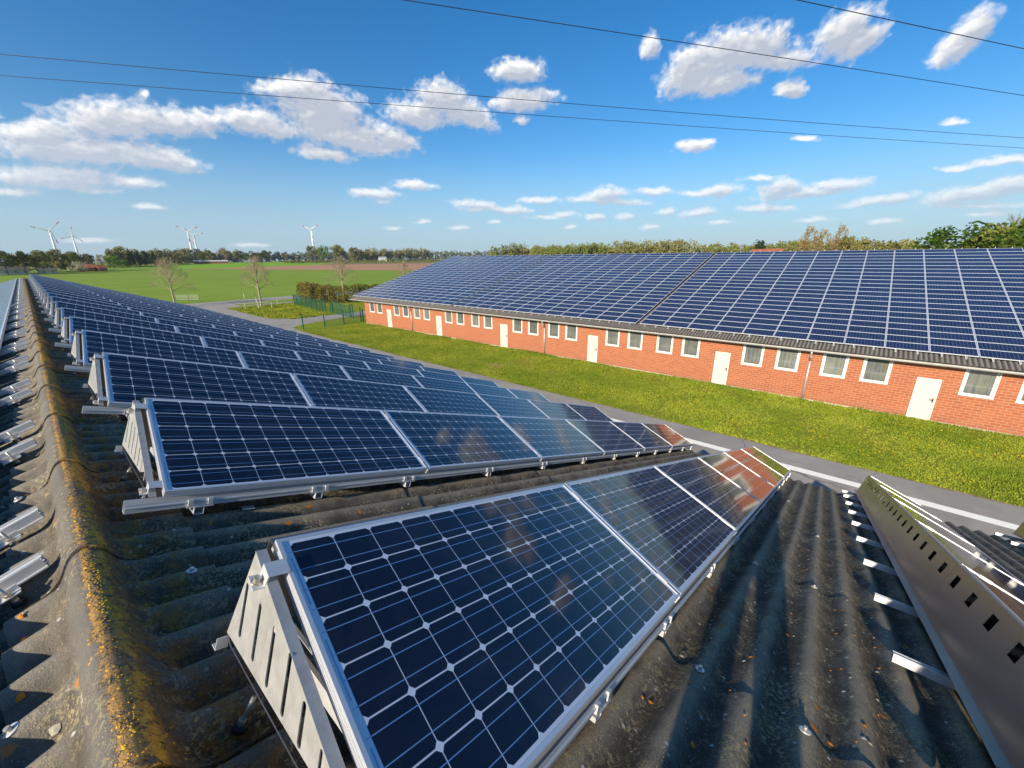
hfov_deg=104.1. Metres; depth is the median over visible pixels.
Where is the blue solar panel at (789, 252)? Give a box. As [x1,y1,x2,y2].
[774,251,795,253]
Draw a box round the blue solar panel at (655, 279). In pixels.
[645,278,665,280]
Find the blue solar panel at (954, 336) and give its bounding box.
[929,331,975,341]
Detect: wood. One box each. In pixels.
[0,252,85,273]
[103,246,193,266]
[166,248,378,262]
[349,247,431,260]
[431,249,504,259]
[488,242,528,255]
[505,237,920,254]
[530,242,616,254]
[605,238,699,253]
[703,236,829,251]
[783,238,920,250]
[907,241,962,248]
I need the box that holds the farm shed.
[36,268,57,273]
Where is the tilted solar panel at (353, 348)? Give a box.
[336,344,370,351]
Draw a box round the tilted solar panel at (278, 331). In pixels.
[260,327,297,335]
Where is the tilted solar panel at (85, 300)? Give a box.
[47,292,128,309]
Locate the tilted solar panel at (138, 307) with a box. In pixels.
[120,303,180,315]
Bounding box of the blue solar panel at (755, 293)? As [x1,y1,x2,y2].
[742,291,768,295]
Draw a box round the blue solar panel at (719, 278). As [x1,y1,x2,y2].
[709,276,731,279]
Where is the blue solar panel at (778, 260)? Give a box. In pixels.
[767,259,790,261]
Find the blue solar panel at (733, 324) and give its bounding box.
[718,321,748,327]
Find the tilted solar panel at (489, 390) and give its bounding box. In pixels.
[466,383,516,397]
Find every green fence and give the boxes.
[292,294,326,311]
[298,307,363,329]
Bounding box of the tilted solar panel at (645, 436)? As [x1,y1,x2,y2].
[610,421,671,449]
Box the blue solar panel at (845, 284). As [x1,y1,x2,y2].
[829,282,858,286]
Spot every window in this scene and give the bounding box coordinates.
[369,302,374,312]
[376,303,382,313]
[393,305,399,315]
[402,306,408,317]
[413,307,419,318]
[423,308,429,319]
[445,311,452,323]
[456,312,463,324]
[471,314,479,327]
[484,315,491,328]
[512,318,521,332]
[528,320,537,335]
[548,322,558,338]
[565,324,577,340]
[605,329,619,346]
[627,331,642,349]
[656,334,673,354]
[681,337,700,357]
[741,344,764,366]
[774,348,800,371]
[819,353,849,378]
[859,358,893,384]
[958,369,1002,399]
[1015,382,1023,403]
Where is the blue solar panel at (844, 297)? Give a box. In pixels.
[824,294,855,299]
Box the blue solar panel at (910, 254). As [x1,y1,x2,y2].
[894,252,923,255]
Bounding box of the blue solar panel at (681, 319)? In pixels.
[668,317,694,322]
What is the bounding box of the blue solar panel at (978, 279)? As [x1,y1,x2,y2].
[961,277,1000,281]
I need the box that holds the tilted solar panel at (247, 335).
[235,331,297,345]
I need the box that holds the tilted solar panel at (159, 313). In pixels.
[130,307,195,320]
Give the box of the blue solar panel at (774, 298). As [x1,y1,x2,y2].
[765,296,793,300]
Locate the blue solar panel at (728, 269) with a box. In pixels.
[718,268,739,270]
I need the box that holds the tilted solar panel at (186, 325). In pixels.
[157,318,235,335]
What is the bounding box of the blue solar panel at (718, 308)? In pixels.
[704,306,730,310]
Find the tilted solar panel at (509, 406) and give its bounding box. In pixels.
[477,394,548,417]
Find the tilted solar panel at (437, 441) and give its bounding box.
[383,410,541,471]
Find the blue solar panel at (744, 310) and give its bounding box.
[729,307,757,312]
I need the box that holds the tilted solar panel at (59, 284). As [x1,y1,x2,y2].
[36,279,82,288]
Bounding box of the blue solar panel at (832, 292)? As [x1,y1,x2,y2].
[826,290,856,294]
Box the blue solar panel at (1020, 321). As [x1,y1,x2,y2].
[1017,319,1023,324]
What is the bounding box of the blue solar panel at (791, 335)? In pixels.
[773,331,808,339]
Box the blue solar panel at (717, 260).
[708,260,726,261]
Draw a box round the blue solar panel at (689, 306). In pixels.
[681,304,705,309]
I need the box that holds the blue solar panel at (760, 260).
[746,259,768,262]
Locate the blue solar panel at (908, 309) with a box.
[889,306,926,313]
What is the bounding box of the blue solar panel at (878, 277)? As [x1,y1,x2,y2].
[861,276,891,279]
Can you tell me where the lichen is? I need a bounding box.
[0,335,880,767]
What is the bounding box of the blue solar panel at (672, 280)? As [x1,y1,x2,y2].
[664,278,684,281]
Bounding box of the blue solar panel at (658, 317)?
[645,315,670,320]
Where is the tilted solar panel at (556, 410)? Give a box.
[528,399,585,419]
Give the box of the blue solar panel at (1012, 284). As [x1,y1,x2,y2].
[1001,282,1023,286]
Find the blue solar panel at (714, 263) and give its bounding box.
[704,262,724,264]
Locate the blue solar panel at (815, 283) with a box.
[801,282,829,285]
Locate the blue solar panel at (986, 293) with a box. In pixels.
[964,290,1006,295]
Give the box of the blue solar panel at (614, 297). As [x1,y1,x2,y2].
[603,296,622,299]
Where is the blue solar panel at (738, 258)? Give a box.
[728,257,749,259]
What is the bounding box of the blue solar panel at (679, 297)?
[667,295,690,299]
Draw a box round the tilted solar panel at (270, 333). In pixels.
[251,329,296,338]
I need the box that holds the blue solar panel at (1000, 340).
[975,335,1023,345]
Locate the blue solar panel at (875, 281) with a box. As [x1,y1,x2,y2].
[860,279,890,283]
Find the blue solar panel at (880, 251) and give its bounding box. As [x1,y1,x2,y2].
[867,250,894,252]
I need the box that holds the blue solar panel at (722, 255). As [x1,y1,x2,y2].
[713,255,731,256]
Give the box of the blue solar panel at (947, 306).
[927,303,967,309]
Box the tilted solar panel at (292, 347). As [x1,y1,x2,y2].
[261,340,329,355]
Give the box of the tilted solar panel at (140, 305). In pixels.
[112,300,168,311]
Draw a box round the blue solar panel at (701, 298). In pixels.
[689,297,712,301]
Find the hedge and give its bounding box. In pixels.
[296,282,379,302]
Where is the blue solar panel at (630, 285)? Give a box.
[621,283,639,286]
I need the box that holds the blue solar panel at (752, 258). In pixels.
[748,257,769,259]
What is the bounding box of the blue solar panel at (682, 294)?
[672,292,694,296]
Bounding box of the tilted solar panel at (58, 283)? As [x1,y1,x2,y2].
[35,278,80,287]
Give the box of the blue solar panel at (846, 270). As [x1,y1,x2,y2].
[834,268,862,271]
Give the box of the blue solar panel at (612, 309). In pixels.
[607,307,628,312]
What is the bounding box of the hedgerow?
[283,258,445,263]
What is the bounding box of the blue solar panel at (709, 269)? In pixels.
[699,268,718,270]
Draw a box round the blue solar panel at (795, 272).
[782,271,807,274]
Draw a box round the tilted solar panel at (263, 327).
[246,323,280,330]
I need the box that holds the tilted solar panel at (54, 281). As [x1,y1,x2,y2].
[34,278,74,285]
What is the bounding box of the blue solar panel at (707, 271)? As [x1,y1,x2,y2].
[696,270,716,273]
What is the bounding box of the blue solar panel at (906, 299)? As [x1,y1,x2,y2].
[890,297,926,302]
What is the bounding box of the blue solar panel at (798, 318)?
[782,315,815,322]
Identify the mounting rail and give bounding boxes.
[0,339,27,350]
[0,342,27,355]
[0,354,29,368]
[0,360,29,375]
[0,378,31,395]
[0,388,32,406]
[0,420,35,443]
[0,438,37,466]
[0,507,44,548]
[0,553,48,608]
[2,330,26,341]
[3,327,26,337]
[5,321,25,330]
[6,319,25,326]
[7,315,25,322]
[8,309,24,315]
[10,305,23,310]
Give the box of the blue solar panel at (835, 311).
[818,308,852,313]
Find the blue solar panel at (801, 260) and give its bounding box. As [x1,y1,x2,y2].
[790,259,813,262]
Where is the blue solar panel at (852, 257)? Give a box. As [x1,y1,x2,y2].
[840,256,865,258]
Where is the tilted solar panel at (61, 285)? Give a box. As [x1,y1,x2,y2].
[37,281,87,290]
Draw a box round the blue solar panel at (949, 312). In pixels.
[927,308,969,315]
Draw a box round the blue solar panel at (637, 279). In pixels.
[629,278,647,280]
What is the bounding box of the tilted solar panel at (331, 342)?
[316,339,347,345]
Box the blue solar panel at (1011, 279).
[1000,278,1023,282]
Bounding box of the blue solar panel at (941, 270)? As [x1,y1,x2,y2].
[925,269,959,272]
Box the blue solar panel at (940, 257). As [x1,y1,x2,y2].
[924,255,955,258]
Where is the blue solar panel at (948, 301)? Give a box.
[927,298,966,304]
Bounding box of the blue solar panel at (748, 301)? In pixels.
[735,299,763,303]
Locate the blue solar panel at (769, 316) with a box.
[753,313,783,320]
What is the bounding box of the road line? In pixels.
[611,418,1018,529]
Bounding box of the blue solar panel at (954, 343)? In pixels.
[929,338,977,348]
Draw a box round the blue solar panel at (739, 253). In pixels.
[733,252,753,254]
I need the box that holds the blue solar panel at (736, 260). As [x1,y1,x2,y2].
[726,260,746,261]
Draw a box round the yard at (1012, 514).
[198,304,1023,543]
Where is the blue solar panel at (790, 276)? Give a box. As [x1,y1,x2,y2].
[779,274,805,277]
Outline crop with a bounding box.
[106,262,331,268]
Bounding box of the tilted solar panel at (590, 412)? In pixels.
[566,403,612,420]
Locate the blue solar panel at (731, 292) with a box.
[718,290,743,294]
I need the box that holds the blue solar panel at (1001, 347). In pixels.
[976,342,1023,352]
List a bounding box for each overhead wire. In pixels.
[0,54,1021,137]
[0,75,1016,147]
[404,0,1023,95]
[797,0,1023,48]
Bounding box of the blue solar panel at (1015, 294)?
[1006,291,1023,296]
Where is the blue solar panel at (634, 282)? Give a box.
[625,280,643,283]
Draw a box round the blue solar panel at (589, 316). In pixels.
[577,313,599,318]
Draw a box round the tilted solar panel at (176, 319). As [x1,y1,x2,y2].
[142,312,213,327]
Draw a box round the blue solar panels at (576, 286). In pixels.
[353,253,713,317]
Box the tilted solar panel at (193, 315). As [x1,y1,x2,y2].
[169,310,217,320]
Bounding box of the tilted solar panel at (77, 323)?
[69,316,204,345]
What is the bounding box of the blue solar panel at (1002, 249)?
[987,248,1023,251]
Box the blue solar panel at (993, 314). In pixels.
[969,310,1016,318]
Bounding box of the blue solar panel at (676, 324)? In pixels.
[663,321,690,327]
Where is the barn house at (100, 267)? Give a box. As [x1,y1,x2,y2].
[94,265,107,270]
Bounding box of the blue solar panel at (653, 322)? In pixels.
[640,319,666,325]
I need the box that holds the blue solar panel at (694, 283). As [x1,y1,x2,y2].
[682,282,704,285]
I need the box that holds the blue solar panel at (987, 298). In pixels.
[965,295,1008,300]
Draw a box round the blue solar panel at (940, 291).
[926,289,964,294]
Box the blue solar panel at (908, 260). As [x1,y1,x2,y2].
[894,259,923,261]
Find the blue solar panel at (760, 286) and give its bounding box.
[748,284,773,287]
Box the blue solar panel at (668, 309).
[654,307,679,311]
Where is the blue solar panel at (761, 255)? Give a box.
[751,254,772,256]
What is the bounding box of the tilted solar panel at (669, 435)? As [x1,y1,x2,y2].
[642,423,692,446]
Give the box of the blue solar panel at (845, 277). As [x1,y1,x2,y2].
[832,275,860,278]
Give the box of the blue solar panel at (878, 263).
[864,262,892,264]
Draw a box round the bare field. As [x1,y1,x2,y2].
[196,263,433,269]
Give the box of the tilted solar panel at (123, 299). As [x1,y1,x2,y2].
[98,294,148,304]
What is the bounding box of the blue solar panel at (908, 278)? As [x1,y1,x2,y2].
[892,276,924,280]
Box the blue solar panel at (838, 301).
[822,299,854,304]
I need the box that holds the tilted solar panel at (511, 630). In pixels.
[271,484,679,767]
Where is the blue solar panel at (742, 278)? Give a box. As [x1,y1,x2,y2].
[730,277,754,280]
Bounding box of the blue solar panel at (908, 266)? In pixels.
[893,265,924,268]
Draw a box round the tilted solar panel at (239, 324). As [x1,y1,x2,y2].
[218,319,260,328]
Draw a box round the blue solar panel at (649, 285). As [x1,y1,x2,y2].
[638,284,658,287]
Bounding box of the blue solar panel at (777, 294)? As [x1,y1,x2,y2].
[767,292,795,296]
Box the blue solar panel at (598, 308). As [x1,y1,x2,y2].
[588,306,609,310]
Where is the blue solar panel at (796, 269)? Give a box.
[784,268,808,270]
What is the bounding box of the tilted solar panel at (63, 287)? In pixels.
[38,282,92,292]
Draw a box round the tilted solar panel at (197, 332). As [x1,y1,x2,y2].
[176,326,263,345]
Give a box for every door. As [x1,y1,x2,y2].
[387,309,391,326]
[436,316,441,335]
[500,324,507,346]
[587,335,597,362]
[711,351,730,384]
[906,377,941,419]
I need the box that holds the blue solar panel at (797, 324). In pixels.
[780,320,812,327]
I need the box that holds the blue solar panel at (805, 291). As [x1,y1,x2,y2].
[797,289,825,293]
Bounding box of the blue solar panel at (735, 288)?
[721,287,746,290]
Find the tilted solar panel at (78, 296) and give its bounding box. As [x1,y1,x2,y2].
[45,289,118,304]
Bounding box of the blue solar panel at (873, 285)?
[859,283,890,287]
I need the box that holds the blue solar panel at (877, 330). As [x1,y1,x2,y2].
[848,325,885,333]
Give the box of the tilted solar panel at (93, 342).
[81,329,245,367]
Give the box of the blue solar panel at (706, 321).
[692,319,720,325]
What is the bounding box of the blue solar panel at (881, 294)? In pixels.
[857,291,889,296]
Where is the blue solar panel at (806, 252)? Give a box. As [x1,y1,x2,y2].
[795,251,817,253]
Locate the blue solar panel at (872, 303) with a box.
[854,300,888,305]
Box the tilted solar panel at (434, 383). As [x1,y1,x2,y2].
[412,375,476,393]
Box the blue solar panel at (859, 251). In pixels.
[842,250,867,252]
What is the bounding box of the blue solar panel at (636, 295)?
[625,293,646,297]
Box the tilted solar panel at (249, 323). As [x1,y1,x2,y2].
[233,320,266,326]
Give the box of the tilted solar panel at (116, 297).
[93,292,140,301]
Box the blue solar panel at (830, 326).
[812,323,847,330]
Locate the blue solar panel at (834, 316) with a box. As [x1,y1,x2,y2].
[816,312,850,319]
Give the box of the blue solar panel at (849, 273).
[833,272,861,275]
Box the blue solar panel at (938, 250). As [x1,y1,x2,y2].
[924,249,954,251]
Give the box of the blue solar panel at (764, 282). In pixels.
[750,281,775,284]
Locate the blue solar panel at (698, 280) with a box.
[686,279,707,282]
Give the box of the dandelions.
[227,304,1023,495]
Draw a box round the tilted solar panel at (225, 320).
[206,316,245,324]
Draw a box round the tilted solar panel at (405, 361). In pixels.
[387,357,424,366]
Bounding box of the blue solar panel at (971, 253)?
[955,252,988,254]
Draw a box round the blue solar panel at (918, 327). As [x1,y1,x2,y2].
[887,322,927,330]
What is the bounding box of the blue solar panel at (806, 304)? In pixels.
[790,302,820,307]
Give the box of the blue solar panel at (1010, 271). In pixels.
[996,270,1023,273]
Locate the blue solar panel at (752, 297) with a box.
[739,295,765,299]
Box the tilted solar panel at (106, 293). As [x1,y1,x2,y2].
[85,289,127,297]
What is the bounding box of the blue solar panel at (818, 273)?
[806,271,833,275]
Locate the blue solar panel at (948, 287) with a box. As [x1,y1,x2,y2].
[926,285,963,289]
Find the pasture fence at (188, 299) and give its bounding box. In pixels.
[174,294,199,300]
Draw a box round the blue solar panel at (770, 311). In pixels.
[756,309,786,314]
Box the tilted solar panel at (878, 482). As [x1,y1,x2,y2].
[870,476,939,519]
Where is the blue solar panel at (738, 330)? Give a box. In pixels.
[714,326,744,333]
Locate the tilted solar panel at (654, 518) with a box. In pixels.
[564,466,736,594]
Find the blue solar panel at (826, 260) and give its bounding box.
[813,259,838,261]
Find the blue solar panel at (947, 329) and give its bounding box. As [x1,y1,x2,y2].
[928,325,973,334]
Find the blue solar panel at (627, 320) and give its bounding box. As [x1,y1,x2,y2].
[616,317,639,322]
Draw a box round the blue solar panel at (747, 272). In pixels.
[736,271,759,273]
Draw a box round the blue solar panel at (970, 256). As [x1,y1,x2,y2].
[956,255,990,258]
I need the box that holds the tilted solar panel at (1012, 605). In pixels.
[962,565,1023,625]
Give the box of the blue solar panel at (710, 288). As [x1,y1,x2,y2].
[700,286,722,289]
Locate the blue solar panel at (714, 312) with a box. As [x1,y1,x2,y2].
[700,310,727,315]
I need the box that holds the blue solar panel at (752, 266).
[741,265,763,267]
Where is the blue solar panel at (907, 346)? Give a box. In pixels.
[885,341,928,351]
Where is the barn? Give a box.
[0,277,1023,767]
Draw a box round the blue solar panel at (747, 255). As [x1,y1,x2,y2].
[731,254,751,256]
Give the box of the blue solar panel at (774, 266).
[763,265,786,267]
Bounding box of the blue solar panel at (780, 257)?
[770,257,791,258]
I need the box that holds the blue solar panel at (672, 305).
[658,303,683,307]
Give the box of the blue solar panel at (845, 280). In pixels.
[830,279,859,282]
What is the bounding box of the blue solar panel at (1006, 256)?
[990,255,1023,258]
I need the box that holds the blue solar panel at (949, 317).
[928,314,970,321]
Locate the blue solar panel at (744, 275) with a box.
[733,274,756,276]
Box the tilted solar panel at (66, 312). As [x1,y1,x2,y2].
[61,307,177,332]
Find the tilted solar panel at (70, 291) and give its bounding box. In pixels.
[41,285,103,297]
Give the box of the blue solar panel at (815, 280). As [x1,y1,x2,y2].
[803,278,830,281]
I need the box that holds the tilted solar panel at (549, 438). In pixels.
[498,416,604,459]
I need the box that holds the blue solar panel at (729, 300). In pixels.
[711,298,737,302]
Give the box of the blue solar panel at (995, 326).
[972,322,1021,331]
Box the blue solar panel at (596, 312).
[584,310,604,314]
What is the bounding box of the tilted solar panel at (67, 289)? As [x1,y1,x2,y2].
[39,283,97,294]
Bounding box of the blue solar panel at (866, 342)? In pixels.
[844,337,884,347]
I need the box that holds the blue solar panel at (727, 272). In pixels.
[716,270,736,273]
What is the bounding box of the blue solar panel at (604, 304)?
[593,303,613,306]
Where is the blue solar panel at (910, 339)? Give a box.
[886,334,928,344]
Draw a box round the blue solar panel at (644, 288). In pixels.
[634,287,653,290]
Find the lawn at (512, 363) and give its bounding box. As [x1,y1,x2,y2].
[293,315,1023,506]
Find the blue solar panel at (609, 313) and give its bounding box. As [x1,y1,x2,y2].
[601,311,623,316]
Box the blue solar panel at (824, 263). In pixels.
[812,262,837,265]
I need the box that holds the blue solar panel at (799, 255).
[793,254,816,256]
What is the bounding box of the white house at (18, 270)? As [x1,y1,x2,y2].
[0,266,29,274]
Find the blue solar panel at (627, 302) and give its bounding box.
[616,300,638,304]
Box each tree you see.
[0,250,14,274]
[8,251,35,274]
[28,250,53,273]
[44,249,69,272]
[64,251,84,265]
[67,261,88,273]
[80,253,94,264]
[94,255,108,264]
[103,255,120,270]
[117,259,129,267]
[126,251,135,266]
[135,252,143,266]
[142,251,149,265]
[148,257,196,302]
[150,252,157,264]
[196,251,207,259]
[204,250,215,259]
[219,247,230,258]
[232,251,242,259]
[238,256,273,306]
[243,252,248,262]
[250,253,258,258]
[258,250,269,260]
[305,246,317,258]
[316,245,330,259]
[325,256,361,301]
[329,245,345,257]
[348,247,362,258]
[394,260,410,278]
[754,239,765,248]
[797,223,818,250]
[810,228,831,250]
[829,222,848,249]
[838,235,863,249]
[909,220,1009,248]
[958,222,1019,248]
[998,237,1023,247]
[1003,211,1023,225]
[1003,218,1023,247]
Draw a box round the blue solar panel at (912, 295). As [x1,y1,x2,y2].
[890,292,925,297]
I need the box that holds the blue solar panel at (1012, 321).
[970,316,1018,324]
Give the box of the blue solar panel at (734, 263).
[723,262,744,264]
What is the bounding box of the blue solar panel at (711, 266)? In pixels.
[701,265,721,267]
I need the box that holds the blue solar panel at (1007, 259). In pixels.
[992,258,1023,261]
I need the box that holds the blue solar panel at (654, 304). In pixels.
[635,301,657,306]
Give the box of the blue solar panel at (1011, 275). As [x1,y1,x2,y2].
[998,274,1023,277]
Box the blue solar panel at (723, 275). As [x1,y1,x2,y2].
[713,273,734,276]
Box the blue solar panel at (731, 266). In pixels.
[720,265,742,267]
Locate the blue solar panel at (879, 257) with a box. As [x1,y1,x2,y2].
[866,256,893,258]
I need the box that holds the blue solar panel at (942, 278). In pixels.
[925,277,960,280]
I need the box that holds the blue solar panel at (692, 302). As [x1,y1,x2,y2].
[685,300,709,305]
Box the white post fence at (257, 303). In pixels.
[230,300,277,308]
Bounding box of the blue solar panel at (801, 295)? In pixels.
[795,293,824,298]
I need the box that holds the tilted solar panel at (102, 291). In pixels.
[81,287,121,295]
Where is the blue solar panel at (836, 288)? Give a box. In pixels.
[827,286,857,290]
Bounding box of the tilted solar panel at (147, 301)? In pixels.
[128,297,165,304]
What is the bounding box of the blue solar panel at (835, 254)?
[816,253,840,255]
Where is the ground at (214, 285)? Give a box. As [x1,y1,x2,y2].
[0,260,415,318]
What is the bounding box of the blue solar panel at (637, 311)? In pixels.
[625,309,649,314]
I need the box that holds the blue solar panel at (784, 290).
[770,288,797,292]
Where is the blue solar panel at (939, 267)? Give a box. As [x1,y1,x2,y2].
[925,265,958,268]
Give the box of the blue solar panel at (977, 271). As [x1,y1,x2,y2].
[959,269,996,273]
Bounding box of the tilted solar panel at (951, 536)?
[893,498,1023,583]
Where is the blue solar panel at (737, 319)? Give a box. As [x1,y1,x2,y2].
[721,316,751,322]
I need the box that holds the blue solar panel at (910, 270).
[893,269,924,272]
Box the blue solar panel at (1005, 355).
[978,349,1023,361]
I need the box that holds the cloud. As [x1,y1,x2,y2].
[0,4,1023,246]
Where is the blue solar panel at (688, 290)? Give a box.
[675,289,697,292]
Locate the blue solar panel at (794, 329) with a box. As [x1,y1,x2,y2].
[776,325,810,333]
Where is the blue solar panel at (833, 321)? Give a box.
[814,317,849,324]
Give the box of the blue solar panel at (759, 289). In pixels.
[745,287,771,291]
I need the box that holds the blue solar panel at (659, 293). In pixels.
[648,291,669,294]
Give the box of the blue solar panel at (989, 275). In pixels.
[960,273,998,277]
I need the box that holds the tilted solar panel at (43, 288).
[42,287,110,300]
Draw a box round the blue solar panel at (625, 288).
[617,286,635,289]
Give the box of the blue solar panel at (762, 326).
[746,323,778,330]
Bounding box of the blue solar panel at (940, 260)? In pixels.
[924,259,956,261]
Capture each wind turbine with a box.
[30,221,59,258]
[61,227,83,255]
[175,225,196,250]
[184,228,201,248]
[302,224,318,255]
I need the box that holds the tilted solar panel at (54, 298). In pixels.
[50,296,140,314]
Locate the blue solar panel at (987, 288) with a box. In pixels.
[963,286,1004,290]
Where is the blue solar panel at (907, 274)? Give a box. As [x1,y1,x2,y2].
[892,272,924,276]
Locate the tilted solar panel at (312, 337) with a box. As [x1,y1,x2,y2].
[297,334,328,340]
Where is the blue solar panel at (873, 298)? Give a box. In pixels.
[855,296,889,300]
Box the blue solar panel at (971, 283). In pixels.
[962,281,1002,286]
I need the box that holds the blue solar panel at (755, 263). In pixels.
[744,262,765,264]
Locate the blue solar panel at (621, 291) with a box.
[612,289,632,292]
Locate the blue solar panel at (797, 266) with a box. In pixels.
[786,265,810,267]
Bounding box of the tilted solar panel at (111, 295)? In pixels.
[89,291,133,299]
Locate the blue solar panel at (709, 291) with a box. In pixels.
[696,289,719,293]
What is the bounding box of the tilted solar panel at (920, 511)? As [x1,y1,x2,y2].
[879,485,972,544]
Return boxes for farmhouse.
[77,264,94,271]
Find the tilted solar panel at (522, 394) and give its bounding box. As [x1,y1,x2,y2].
[507,388,549,401]
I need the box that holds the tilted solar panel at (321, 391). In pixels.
[293,373,425,411]
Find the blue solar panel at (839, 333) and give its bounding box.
[810,328,846,336]
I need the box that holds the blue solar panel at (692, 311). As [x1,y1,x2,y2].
[677,308,702,313]
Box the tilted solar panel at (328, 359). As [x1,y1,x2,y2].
[296,351,369,368]
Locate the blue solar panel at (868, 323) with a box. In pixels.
[849,320,886,327]
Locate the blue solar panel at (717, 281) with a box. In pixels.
[706,280,728,282]
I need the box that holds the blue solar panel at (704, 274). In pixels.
[692,273,713,276]
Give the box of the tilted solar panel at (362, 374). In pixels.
[341,365,423,387]
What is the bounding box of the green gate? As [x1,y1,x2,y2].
[329,300,353,317]
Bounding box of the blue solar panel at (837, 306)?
[820,303,853,308]
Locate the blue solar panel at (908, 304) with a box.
[889,302,926,307]
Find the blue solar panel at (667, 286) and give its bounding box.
[655,285,677,288]
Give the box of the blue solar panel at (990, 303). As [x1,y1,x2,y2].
[966,300,1011,306]
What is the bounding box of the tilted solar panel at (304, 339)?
[297,337,336,345]
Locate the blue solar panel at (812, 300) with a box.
[792,297,822,302]
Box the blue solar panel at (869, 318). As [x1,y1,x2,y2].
[850,315,887,321]
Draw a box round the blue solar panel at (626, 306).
[612,304,633,308]
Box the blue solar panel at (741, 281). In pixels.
[728,280,751,283]
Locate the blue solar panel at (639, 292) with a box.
[630,290,650,293]
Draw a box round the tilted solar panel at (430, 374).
[417,369,465,382]
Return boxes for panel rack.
[34,285,245,323]
[35,287,329,340]
[37,289,349,346]
[39,292,297,338]
[41,296,360,351]
[44,301,388,358]
[48,307,421,367]
[55,316,460,377]
[64,329,509,390]
[82,352,586,419]
[115,398,693,514]
[212,446,790,767]
[842,475,1023,767]
[995,522,1023,547]
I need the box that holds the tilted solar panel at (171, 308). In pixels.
[149,304,193,313]
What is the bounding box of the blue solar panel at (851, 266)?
[836,265,863,268]
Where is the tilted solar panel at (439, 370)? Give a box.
[421,366,458,375]
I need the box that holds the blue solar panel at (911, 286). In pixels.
[891,284,925,288]
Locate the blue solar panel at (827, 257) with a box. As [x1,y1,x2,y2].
[815,256,839,258]
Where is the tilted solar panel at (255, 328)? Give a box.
[234,324,277,333]
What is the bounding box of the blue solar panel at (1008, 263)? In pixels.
[993,262,1023,265]
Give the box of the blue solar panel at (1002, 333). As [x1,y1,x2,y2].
[973,328,1023,337]
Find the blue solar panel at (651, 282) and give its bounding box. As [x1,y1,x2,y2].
[642,281,662,283]
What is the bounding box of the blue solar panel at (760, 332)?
[742,328,775,336]
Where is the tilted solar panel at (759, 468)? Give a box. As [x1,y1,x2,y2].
[725,449,783,486]
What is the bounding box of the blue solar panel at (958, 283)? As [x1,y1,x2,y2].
[925,281,962,285]
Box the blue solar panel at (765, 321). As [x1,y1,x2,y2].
[749,318,780,324]
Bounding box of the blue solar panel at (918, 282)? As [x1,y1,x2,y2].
[891,280,924,284]
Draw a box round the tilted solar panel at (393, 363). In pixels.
[378,359,422,369]
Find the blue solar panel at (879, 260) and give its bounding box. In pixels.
[865,259,893,261]
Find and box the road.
[185,291,361,306]
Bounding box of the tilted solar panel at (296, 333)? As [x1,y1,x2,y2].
[281,330,312,336]
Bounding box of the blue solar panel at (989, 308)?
[968,305,1013,312]
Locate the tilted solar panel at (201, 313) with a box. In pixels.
[184,310,219,316]
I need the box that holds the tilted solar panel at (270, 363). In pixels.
[238,351,349,378]
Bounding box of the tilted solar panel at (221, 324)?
[196,319,250,330]
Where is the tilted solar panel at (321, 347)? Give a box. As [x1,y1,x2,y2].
[296,342,347,353]
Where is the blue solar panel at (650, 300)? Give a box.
[640,298,661,302]
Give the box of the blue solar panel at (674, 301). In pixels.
[663,299,687,303]
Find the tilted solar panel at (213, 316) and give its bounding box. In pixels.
[194,313,231,320]
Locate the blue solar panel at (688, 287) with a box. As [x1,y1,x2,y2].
[678,285,701,289]
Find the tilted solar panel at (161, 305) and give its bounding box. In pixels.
[141,301,182,309]
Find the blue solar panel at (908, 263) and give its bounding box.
[893,262,923,264]
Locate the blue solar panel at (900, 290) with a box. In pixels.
[891,288,925,293]
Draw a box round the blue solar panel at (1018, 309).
[1012,307,1023,312]
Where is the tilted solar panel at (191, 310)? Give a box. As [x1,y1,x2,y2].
[175,307,208,313]
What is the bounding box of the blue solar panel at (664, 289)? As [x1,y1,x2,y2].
[652,288,673,291]
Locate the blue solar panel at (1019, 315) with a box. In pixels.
[1014,313,1023,318]
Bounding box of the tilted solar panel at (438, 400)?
[404,385,498,415]
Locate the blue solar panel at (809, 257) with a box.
[792,256,815,258]
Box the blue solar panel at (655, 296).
[643,294,666,298]
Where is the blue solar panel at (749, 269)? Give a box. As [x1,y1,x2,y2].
[738,268,761,270]
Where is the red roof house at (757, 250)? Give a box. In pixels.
[751,249,783,251]
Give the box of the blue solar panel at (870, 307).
[853,305,888,310]
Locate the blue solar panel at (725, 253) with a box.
[715,252,734,254]
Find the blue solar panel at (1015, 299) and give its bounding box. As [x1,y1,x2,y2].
[1008,296,1023,301]
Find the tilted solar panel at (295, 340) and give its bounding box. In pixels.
[272,335,320,345]
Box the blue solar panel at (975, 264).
[957,262,993,265]
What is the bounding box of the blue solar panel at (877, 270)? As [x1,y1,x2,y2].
[863,269,892,271]
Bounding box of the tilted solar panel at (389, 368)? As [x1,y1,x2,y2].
[364,361,423,376]
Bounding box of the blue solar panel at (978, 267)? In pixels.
[958,266,995,269]
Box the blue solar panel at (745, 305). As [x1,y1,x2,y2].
[732,303,760,308]
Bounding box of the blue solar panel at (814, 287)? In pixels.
[799,285,827,290]
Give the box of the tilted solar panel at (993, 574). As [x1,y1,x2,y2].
[915,520,1023,601]
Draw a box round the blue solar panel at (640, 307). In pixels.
[630,305,653,309]
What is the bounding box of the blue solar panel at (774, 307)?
[759,304,788,309]
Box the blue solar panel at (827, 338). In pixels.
[807,334,844,343]
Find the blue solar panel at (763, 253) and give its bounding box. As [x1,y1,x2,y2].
[753,252,773,253]
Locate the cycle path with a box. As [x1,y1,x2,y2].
[238,296,350,306]
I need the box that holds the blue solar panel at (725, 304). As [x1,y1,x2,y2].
[707,302,734,307]

